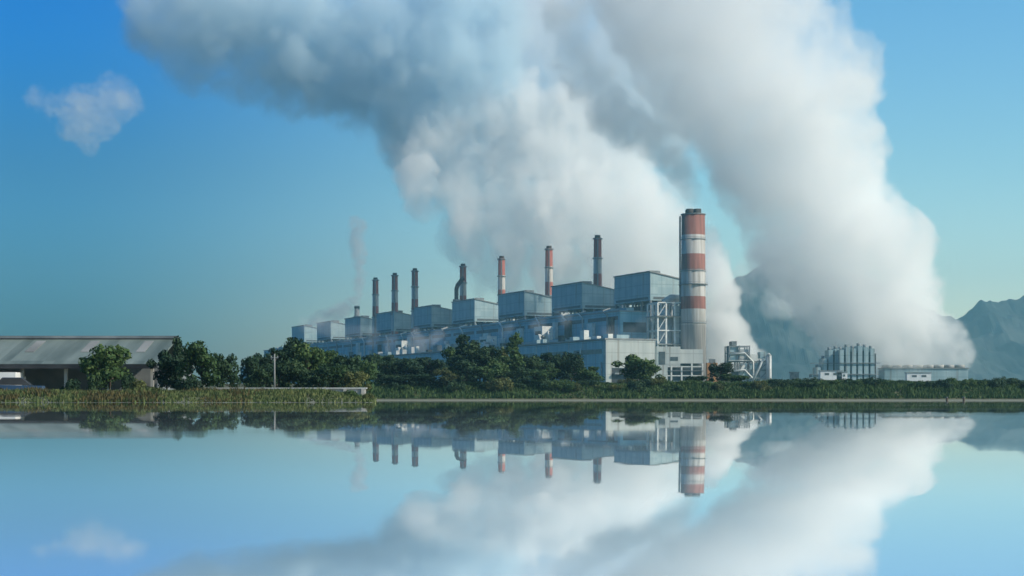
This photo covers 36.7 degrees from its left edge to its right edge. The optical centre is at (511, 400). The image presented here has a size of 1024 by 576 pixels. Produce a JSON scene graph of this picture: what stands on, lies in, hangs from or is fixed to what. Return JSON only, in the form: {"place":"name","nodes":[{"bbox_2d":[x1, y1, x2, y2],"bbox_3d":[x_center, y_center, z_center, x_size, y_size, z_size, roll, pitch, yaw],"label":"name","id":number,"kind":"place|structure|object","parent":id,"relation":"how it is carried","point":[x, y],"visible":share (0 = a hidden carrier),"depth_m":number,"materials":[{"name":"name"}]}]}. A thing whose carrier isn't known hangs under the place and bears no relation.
{"place":"outdoors","nodes":[
{"label":"outdoors","id":0,"kind":"place"},
{"bbox_2d":[0,336,194,390],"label":"long shed","id":1,"kind":"structure","parent":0,"point":[50,362],"depth_m":155.60,"materials":[{"name":"paint"}]},
{"bbox_2d":[0,401,1023,575],"bbox_3d":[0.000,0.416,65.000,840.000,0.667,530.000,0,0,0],"label":"water","id":2,"kind":"structure","parent":0,"point":[657,488],"depth_m":8.82,"materials":[{"name":"blue liquid"}]},
{"bbox_2d":[0,0,1023,383],"label":"sky","id":3,"kind":"structure","parent":0,"point":[231,176],"materials":[{"name":"blue"}]},
{"bbox_2d":[1,383,1023,402],"bbox_3d":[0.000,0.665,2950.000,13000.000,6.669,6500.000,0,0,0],"label":"ground","id":4,"kind":"structure","parent":0,"point":[691,399],"depth_m":252.06,"materials":[{"name":"green plant"}]},
{"bbox_2d":[0,372,25,378],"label":"box truck","id":5,"kind":"object","parent":4,"relation":"on","point":[10,374],"visible":0.06,"depth_m":146.94,"materials":[{"name":"white paint"}]},
{"bbox_2d":[0,377,44,389],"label":"parked car","id":6,"kind":"object","parent":4,"relation":"on","point":[11,383],"visible":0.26,"depth_m":127.26,"materials":[{"name":"blue paint"}]},
{"bbox_2d":[60,378,79,390],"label":"bush","id":7,"kind":"object","parent":4,"relation":"on","point":[72,384],"visible":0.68,"depth_m":108.73,"materials":[{"name":"green plant"}]},
{"bbox_2d":[86,373,101,389],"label":"bush","id":8,"kind":"object","parent":4,"relation":"on","point":[94,383],"visible":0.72,"depth_m":111.76,"materials":[{"name":"green plant"}]},
{"bbox_2d":[78,344,131,390],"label":"broadleaf tree","id":9,"kind":"object","parent":4,"relation":"on","point":[105,363],"visible":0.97,"depth_m":112.91,"materials":[{"name":"green plant"}]},
{"bbox_2d":[121,372,135,389],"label":"bush","id":10,"kind":"object","parent":4,"relation":"on","point":[126,379],"visible":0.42,"depth_m":112.54,"materials":[{"name":"green plant"}]},
{"bbox_2d":[128,379,154,388],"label":"bush","id":11,"kind":"object","parent":4,"relation":"on","point":[136,384],"visible":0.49,"depth_m":106.72,"materials":[{"name":"green plant"}]},
{"bbox_2d":[146,350,184,389],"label":"broadleaf tree","id":12,"kind":"object","parent":4,"relation":"on","point":[167,363],"visible":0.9,"depth_m":117.47,"materials":[{"name":"green plant"}]},
{"bbox_2d":[168,335,187,389],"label":"slender tree","id":13,"kind":"object","parent":4,"relation":"on","point":[177,342],"visible":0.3,"depth_m":119.75,"materials":[{"name":"green plant"}]},
{"bbox_2d":[0,385,376,402],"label":"bank grass","id":14,"kind":"structure","parent":4,"relation":"on","point":[297,393],"depth_m":99.73,"materials":[{"name":"green plant"}]},
{"bbox_2d":[175,375,202,390],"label":"bush","id":15,"kind":"object","parent":4,"relation":"on","point":[189,382],"visible":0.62,"depth_m":112.58,"materials":[{"name":"green plant"}]},
{"bbox_2d":[174,340,220,388],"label":"broadleaf tree","id":16,"kind":"object","parent":4,"relation":"on","point":[199,356],"visible":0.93,"depth_m":114.46,"materials":[{"name":"green plant"}]},
{"bbox_2d":[213,353,240,387],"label":"broadleaf tree","id":17,"kind":"object","parent":4,"relation":"on","point":[225,367],"visible":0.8,"depth_m":118.69,"materials":[{"name":"green plant"}]},
{"bbox_2d":[237,355,271,387],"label":"broadleaf tree","id":18,"kind":"object","parent":4,"relation":"on","point":[249,363],"visible":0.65,"depth_m":164.53,"materials":[{"name":"green plant"}]},
{"bbox_2d":[242,368,271,387],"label":"broadleaf tree","id":19,"kind":"object","parent":4,"relation":"on","point":[255,380],"visible":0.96,"depth_m":147.54,"materials":[{"name":"green plant"}]},
{"bbox_2d":[252,347,286,385],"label":"broadleaf tree","id":20,"kind":"object","parent":4,"relation":"on","point":[268,359],"visible":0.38,"depth_m":171.78,"materials":[{"name":"green plant"}]},
{"bbox_2d":[263,364,294,387],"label":"broadleaf tree","id":21,"kind":"object","parent":4,"relation":"on","point":[282,373],"visible":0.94,"depth_m":148.44,"materials":[{"name":"green plant"}]},
{"bbox_2d":[275,337,306,381],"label":"broadleaf tree","id":22,"kind":"object","parent":4,"relation":"on","point":[290,351],"visible":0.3,"depth_m":174.88,"materials":[{"name":"green plant"}]},
{"bbox_2d":[216,388,366,395],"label":"concrete wall","id":23,"kind":"structure","parent":4,"relation":"on","point":[361,390],"depth_m":117.90,"materials":[{"name":"grey concrete"}]},
{"bbox_2d":[279,359,309,387],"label":"broadleaf tree","id":24,"kind":"object","parent":4,"relation":"on","point":[298,368],"visible":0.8,"depth_m":149.08,"materials":[{"name":"green plant"}]},
{"bbox_2d":[290,343,327,384],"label":"broadleaf tree","id":25,"kind":"object","parent":4,"relation":"on","point":[308,359],"visible":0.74,"depth_m":169.36,"materials":[{"name":"green plant"}]},
{"bbox_2d":[291,324,326,343],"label":"boiler house","id":26,"kind":"structure","parent":4,"relation":"on","point":[307,333],"depth_m":2154.98,"materials":[{"name":"paint"}]},
{"bbox_2d":[299,366,333,387],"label":"broadleaf tree","id":27,"kind":"object","parent":4,"relation":"on","point":[315,378],"visible":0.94,"depth_m":146.62,"materials":[{"name":"green plant"}]},
{"bbox_2d":[310,347,337,387],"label":"broadleaf tree","id":28,"kind":"object","parent":4,"relation":"on","point":[329,354],"visible":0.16,"depth_m":177.60,"materials":[{"name":"green plant"}]},
{"bbox_2d":[316,320,352,342],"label":"boiler house","id":29,"kind":"structure","parent":4,"relation":"on","point":[331,330],"depth_m":2045.19,"materials":[{"name":"paint"}]},
{"bbox_2d":[317,363,353,387],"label":"broadleaf tree","id":30,"kind":"object","parent":4,"relation":"on","point":[337,371],"visible":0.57,"depth_m":149.76,"materials":[{"name":"green plant"}]},
{"bbox_2d":[326,354,366,387],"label":"broadleaf tree","id":31,"kind":"object","parent":4,"relation":"on","point":[350,363],"visible":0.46,"depth_m":167.40,"materials":[{"name":"green plant"}]},
{"bbox_2d":[339,371,371,390],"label":"broadleaf tree","id":32,"kind":"object","parent":4,"relation":"on","point":[350,379],"visible":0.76,"depth_m":145.67,"materials":[{"name":"green plant"}]},
{"bbox_2d":[344,316,384,339],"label":"boiler house","id":33,"kind":"structure","parent":4,"relation":"on","point":[357,327],"depth_m":1934.26,"materials":[{"name":"paint"}]},
{"bbox_2d":[354,354,377,392],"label":"broadleaf tree","id":34,"kind":"object","parent":4,"relation":"on","point":[365,366],"visible":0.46,"depth_m":172.80,"materials":[{"name":"green plant"}]},
{"bbox_2d":[371,277,378,335],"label":"chimney","id":35,"kind":"object","parent":4,"relation":"on","point":[375,301],"visible":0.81,"depth_m":1883.70,"materials":[{"name":"paint"}]},
{"bbox_2d":[362,353,396,380],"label":"broadleaf tree","id":36,"kind":"object","parent":4,"relation":"on","point":[385,368],"visible":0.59,"depth_m":264.82,"materials":[{"name":"green plant"}]},
{"bbox_2d":[375,373,399,383],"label":"bush","id":37,"kind":"object","parent":4,"relation":"on","point":[384,378],"visible":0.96,"depth_m":259.28,"materials":[{"name":"green plant"}]},
{"bbox_2d":[391,273,398,334],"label":"chimney","id":38,"kind":"object","parent":4,"relation":"on","point":[394,290],"visible":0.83,"depth_m":1814.91,"materials":[{"name":"paint"}]},
{"bbox_2d":[379,354,417,375],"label":"broadleaf tree","id":39,"kind":"object","parent":4,"relation":"on","point":[388,357],"visible":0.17,"depth_m":269.62,"materials":[{"name":"green plant"}]},
{"bbox_2d":[376,310,429,335],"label":"boiler house","id":40,"kind":"structure","parent":4,"relation":"on","point":[401,322],"depth_m":1820.05,"materials":[{"name":"paint"}]},
{"bbox_2d":[390,374,419,384],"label":"bush","id":41,"kind":"object","parent":4,"relation":"on","point":[401,379],"visible":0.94,"depth_m":258.55,"materials":[{"name":"green plant"}]},
{"bbox_2d":[394,358,425,377],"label":"broadleaf tree","id":42,"kind":"object","parent":4,"relation":"on","point":[413,368],"visible":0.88,"depth_m":262.70,"materials":[{"name":"green plant"}]},
{"bbox_2d":[410,268,418,331],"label":"chimney","id":43,"kind":"object","parent":4,"relation":"on","point":[414,287],"visible":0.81,"depth_m":1750.83,"materials":[{"name":"paint"}]},
{"bbox_2d":[408,374,437,383],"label":"bush","id":44,"kind":"object","parent":4,"relation":"on","point":[431,379],"visible":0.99,"depth_m":258.82,"materials":[{"name":"green plant"}]},
{"bbox_2d":[417,357,447,376],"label":"broadleaf tree","id":45,"kind":"object","parent":4,"relation":"on","point":[428,364],"visible":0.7,"depth_m":266.96,"materials":[{"name":"green plant"}]},
{"bbox_2d":[413,304,470,331],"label":"boiler house","id":46,"kind":"structure","parent":4,"relation":"on","point":[433,316],"depth_m":1707.51,"materials":[{"name":"paint"}]},
{"bbox_2d":[432,368,459,385],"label":"broadleaf tree","id":47,"kind":"object","parent":4,"relation":"on","point":[447,376],"visible":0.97,"depth_m":257.11,"materials":[{"name":"green plant"}]},
{"bbox_2d":[440,346,455,366],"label":"broadleaf tree","id":48,"kind":"object","parent":4,"relation":"on","point":[449,350],"visible":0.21,"depth_m":282.62,"materials":[{"name":"green plant"}]},
{"bbox_2d":[242,330,656,383],"bbox_3d":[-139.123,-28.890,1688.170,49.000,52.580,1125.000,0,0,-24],"label":"turbine hall","id":49,"kind":"structure","parent":4,"relation":"on","point":[605,352],"depth_m":1197.27,"materials":[{"name":"paint"}]},
{"bbox_2d":[395,341,409,351],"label":"roof plant","id":50,"kind":"object","parent":49,"relation":"on","point":[402,345],"visible":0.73,"depth_m":1637.32,"materials":[{"name":"paint"}]},
{"bbox_2d":[479,336,496,345],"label":"roof plant","id":51,"kind":"object","parent":49,"relation":"on","point":[490,340],"visible":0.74,"depth_m":1427.38,"materials":[{"name":"paint"}]},
{"bbox_2d":[534,326,552,341],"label":"roof plant","id":52,"kind":"object","parent":49,"relation":"on","point":[543,332],"visible":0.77,"depth_m":1317.94,"materials":[{"name":"paint"}]},
{"bbox_2d":[439,363,462,381],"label":"broadleaf tree","id":53,"kind":"object","parent":4,"relation":"on","point":[452,368],"visible":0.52,"depth_m":259.57,"materials":[{"name":"green plant"}]},
{"bbox_2d":[445,380,466,392],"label":"bush","id":54,"kind":"object","parent":4,"relation":"on","point":[454,386],"visible":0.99,"depth_m":255.94,"materials":[{"name":"green plant"}]},
{"bbox_2d":[263,308,650,356],"bbox_3d":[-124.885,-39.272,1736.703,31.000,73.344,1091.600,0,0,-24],"label":"coal bunker bay","id":55,"kind":"object","parent":4,"relation":"on","point":[631,322],"visible":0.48,"depth_m":1423.99,"materials":[{"name":"paint"}]},
{"bbox_2d":[453,276,464,326],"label":"vent stack","id":56,"kind":"object","parent":4,"relation":"on","point":[457,286],"visible":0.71,"depth_m":1647.93,"materials":[{"name":"paint"}]},
{"bbox_2d":[449,334,470,381],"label":"slender tree","id":57,"kind":"object","parent":4,"relation":"on","point":[461,339],"visible":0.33,"depth_m":271.52,"materials":[{"name":"green plant"}]},
{"bbox_2d":[459,264,466,325],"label":"chimney","id":58,"kind":"object","parent":4,"relation":"on","point":[463,295],"visible":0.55,"depth_m":1691.78,"materials":[{"name":"paint"}]},
{"bbox_2d":[454,359,478,385],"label":"broadleaf tree","id":59,"kind":"object","parent":4,"relation":"on","point":[469,371],"visible":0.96,"depth_m":258.75,"materials":[{"name":"green plant"}]},
{"bbox_2d":[459,340,482,380],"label":"slender tree","id":60,"kind":"object","parent":4,"relation":"on","point":[472,349],"visible":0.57,"depth_m":267.42,"materials":[{"name":"green plant"}]},
{"bbox_2d":[451,298,514,327],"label":"boiler house","id":61,"kind":"structure","parent":4,"relation":"on","point":[474,311],"depth_m":1596.78,"materials":[{"name":"paint"}]},
{"bbox_2d":[475,346,502,381],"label":"broadleaf tree","id":62,"kind":"object","parent":4,"relation":"on","point":[486,353],"visible":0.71,"depth_m":268.63,"materials":[{"name":"green plant"}]},
{"bbox_2d":[475,365,503,381],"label":"broadleaf tree","id":63,"kind":"object","parent":4,"relation":"on","point":[487,374],"visible":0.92,"depth_m":259.20,"materials":[{"name":"green plant"}]},
{"bbox_2d":[485,378,501,391],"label":"bush","id":64,"kind":"object","parent":4,"relation":"on","point":[491,384],"visible":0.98,"depth_m":256.01,"materials":[{"name":"green plant"}]},
{"bbox_2d":[485,355,509,378],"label":"broadleaf tree","id":65,"kind":"object","parent":4,"relation":"on","point":[493,363],"visible":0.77,"depth_m":265.30,"materials":[{"name":"green plant"}]},
{"bbox_2d":[497,256,505,302],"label":"chimney","id":66,"kind":"object","parent":4,"relation":"on","point":[501,276],"visible":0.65,"depth_m":1600.88,"materials":[{"name":"paint"}]},
{"bbox_2d":[495,377,513,391],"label":"bush","id":67,"kind":"object","parent":4,"relation":"on","point":[507,384],"visible":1,"depth_m":255.87,"materials":[{"name":"green plant"}]},
{"bbox_2d":[502,331,532,377],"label":"slender tree","id":68,"kind":"object","parent":4,"relation":"on","point":[514,353],"visible":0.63,"depth_m":267.01,"materials":[{"name":"green plant"}]},
{"bbox_2d":[506,367,531,383],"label":"broadleaf tree","id":69,"kind":"object","parent":4,"relation":"on","point":[519,374],"visible":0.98,"depth_m":258.69,"materials":[{"name":"green plant"}]},
{"bbox_2d":[498,290,562,321],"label":"boiler house","id":70,"kind":"structure","parent":4,"relation":"on","point":[525,304],"depth_m":1485.11,"materials":[{"name":"paint"}]},
{"bbox_2d":[522,356,555,379],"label":"broadleaf tree","id":71,"kind":"object","parent":4,"relation":"on","point":[534,362],"visible":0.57,"depth_m":268.75,"materials":[{"name":"green plant"}]},
{"bbox_2d":[528,367,559,382],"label":"broadleaf tree","id":72,"kind":"object","parent":4,"relation":"on","point":[541,374],"visible":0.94,"depth_m":258.83,"materials":[{"name":"green plant"}]},
{"bbox_2d":[536,378,555,390],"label":"bush","id":73,"kind":"object","parent":4,"relation":"on","point":[543,385],"visible":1,"depth_m":256.86,"materials":[{"name":"green plant"}]},
{"bbox_2d":[544,246,553,296],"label":"chimney","id":74,"kind":"object","parent":4,"relation":"on","point":[548,267],"visible":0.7,"depth_m":1496.84,"materials":[{"name":"paint"}]},
{"bbox_2d":[538,352,571,379],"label":"broadleaf tree","id":75,"kind":"object","parent":4,"relation":"on","point":[548,356],"visible":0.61,"depth_m":273.05,"materials":[{"name":"green plant"}]},
{"bbox_2d":[555,382,575,391],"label":"bush","id":76,"kind":"object","parent":4,"relation":"on","point":[569,386],"visible":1,"depth_m":255.70,"materials":[{"name":"green plant"}]},
{"bbox_2d":[559,352,585,380],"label":"broadleaf tree","id":77,"kind":"object","parent":4,"relation":"on","point":[576,362],"visible":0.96,"depth_m":271.51,"materials":[{"name":"green plant"}]},
{"bbox_2d":[574,366,604,381],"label":"broadleaf tree","id":78,"kind":"object","parent":4,"relation":"on","point":[588,373],"visible":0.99,"depth_m":267.13,"materials":[{"name":"green plant"}]},
{"bbox_2d":[551,281,629,315],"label":"boiler house","id":79,"kind":"structure","parent":4,"relation":"on","point":[578,297],"depth_m":1373.75,"materials":[{"name":"paint"}]},
{"bbox_2d":[592,235,602,285],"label":"chimney","id":80,"kind":"object","parent":4,"relation":"on","point":[597,269],"visible":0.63,"depth_m":1398.84,"materials":[{"name":"paint"}]},
{"bbox_2d":[611,353,657,379],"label":"broadleaf tree","id":81,"kind":"object","parent":4,"relation":"on","point":[633,363],"visible":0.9,"depth_m":274.21,"materials":[{"name":"green plant"}]},
{"bbox_2d":[627,380,646,391],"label":"bush","id":82,"kind":"object","parent":4,"relation":"on","point":[634,385],"visible":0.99,"depth_m":255.75,"materials":[{"name":"green plant"}]},
{"bbox_2d":[613,270,678,338],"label":"boiler house","id":83,"kind":"structure","parent":4,"relation":"on","point":[643,289],"depth_m":1261.71,"materials":[{"name":"paint"}]},
{"bbox_2d":[634,364,661,380],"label":"broadleaf tree","id":84,"kind":"object","parent":4,"relation":"on","point":[651,371],"visible":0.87,"depth_m":273.21,"materials":[{"name":"green plant"}]},
{"bbox_2d":[645,294,680,346],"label":"absorber tower","id":85,"kind":"structure","parent":4,"relation":"on","point":[666,330],"depth_m":1223.39,"materials":[{"name":"metal"}]},
{"bbox_2d":[655,347,702,381],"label":"treatment building","id":86,"kind":"structure","parent":4,"relation":"on","point":[669,360],"depth_m":1197.38,"materials":[{"name":"paint"}]},
{"bbox_2d":[679,209,707,380],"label":"wide chimney","id":87,"kind":"object","parent":4,"relation":"on","point":[692,304],"visible":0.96,"depth_m":1211.98,"materials":[{"name":"paint"}]},
{"bbox_2d":[366,379,1023,398],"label":"shore grass","id":88,"kind":"structure","parent":4,"relation":"on","point":[860,391],"depth_m":255.07,"materials":[{"name":"green plant"}]},
{"bbox_2d":[706,359,717,382],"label":"orange silo","id":89,"kind":"object","parent":4,"relation":"on","point":[711,361],"visible":0.21,"depth_m":1181.00,"materials":[{"name":"paint"}]},
{"bbox_2d":[707,362,733,381],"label":"broadleaf tree","id":90,"kind":"object","parent":4,"relation":"on","point":[719,370],"visible":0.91,"depth_m":275.16,"materials":[{"name":"green plant"}]},
{"bbox_2d":[722,373,748,381],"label":"bush","id":91,"kind":"object","parent":4,"relation":"on","point":[731,377],"visible":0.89,"depth_m":271.34,"materials":[{"name":"green plant"}]},
{"bbox_2d":[724,341,765,381],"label":"process block","id":92,"kind":"structure","parent":4,"relation":"on","point":[753,368],"depth_m":1231.47,"materials":[{"name":"paint"}]},
{"bbox_2d":[751,379,771,391],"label":"bush","id":93,"kind":"object","parent":4,"relation":"on","point":[757,384],"visible":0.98,"depth_m":255.73,"materials":[{"name":"green plant"}]},
{"bbox_2d":[766,353,771,379],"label":"storage column","id":94,"kind":"structure","parent":4,"relation":"on","point":[768,366],"depth_m":1228.12,"materials":[{"name":"metal"}]},
{"bbox_2d":[767,378,788,386],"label":"bush","id":95,"kind":"object","parent":4,"relation":"on","point":[777,381],"visible":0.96,"depth_m":257.64,"materials":[{"name":"green plant"}]},
{"bbox_2d":[806,346,838,379],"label":"filter house","id":96,"kind":"structure","parent":4,"relation":"on","point":[829,361],"depth_m":1245.74,"materials":[{"name":"paint"}]},
{"bbox_2d":[818,370,842,379],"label":"site hut","id":97,"kind":"object","parent":4,"relation":"on","point":[828,374],"visible":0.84,"depth_m":1150.00,"materials":[{"name":"white paint"}]},
{"bbox_2d":[838,343,879,379],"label":"filter house","id":98,"kind":"structure","parent":4,"relation":"on","point":[858,361],"depth_m":1240.76,"materials":[{"name":"paint"}]},
{"bbox_2d":[864,376,883,385],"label":"bush","id":99,"kind":"object","parent":4,"relation":"on","point":[871,380],"visible":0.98,"depth_m":258.80,"materials":[{"name":"green plant"}]},
{"bbox_2d":[904,372,931,380],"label":"site hut","id":100,"kind":"object","parent":4,"relation":"on","point":[917,376],"visible":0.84,"depth_m":1150.00,"materials":[{"name":"white paint"}]},
{"bbox_2d":[987,379,1006,387],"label":"bush","id":101,"kind":"object","parent":4,"relation":"on","point":[994,383],"visible":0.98,"depth_m":257.33,"materials":[{"name":"green plant"}]},
{"bbox_2d":[991,376,1016,384],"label":"bush","id":102,"kind":"object","parent":4,"relation":"on","point":[1004,381],"visible":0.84,"depth_m":259.03,"materials":[{"name":"green plant"}]},
{"bbox_2d":[706,255,1023,380],"bbox_3d":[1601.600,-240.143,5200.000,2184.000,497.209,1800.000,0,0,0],"label":"hills","id":103,"kind":"structure","parent":0,"point":[786,314],"depth_m":4903.88,"materials":[{"name":"stone"}]},
{"bbox_2d":[877,365,968,380],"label":"cooling tower","id":104,"kind":"structure","parent":0,"point":[896,372],"depth_m":1300.89,"materials":[{"name":"metal"}]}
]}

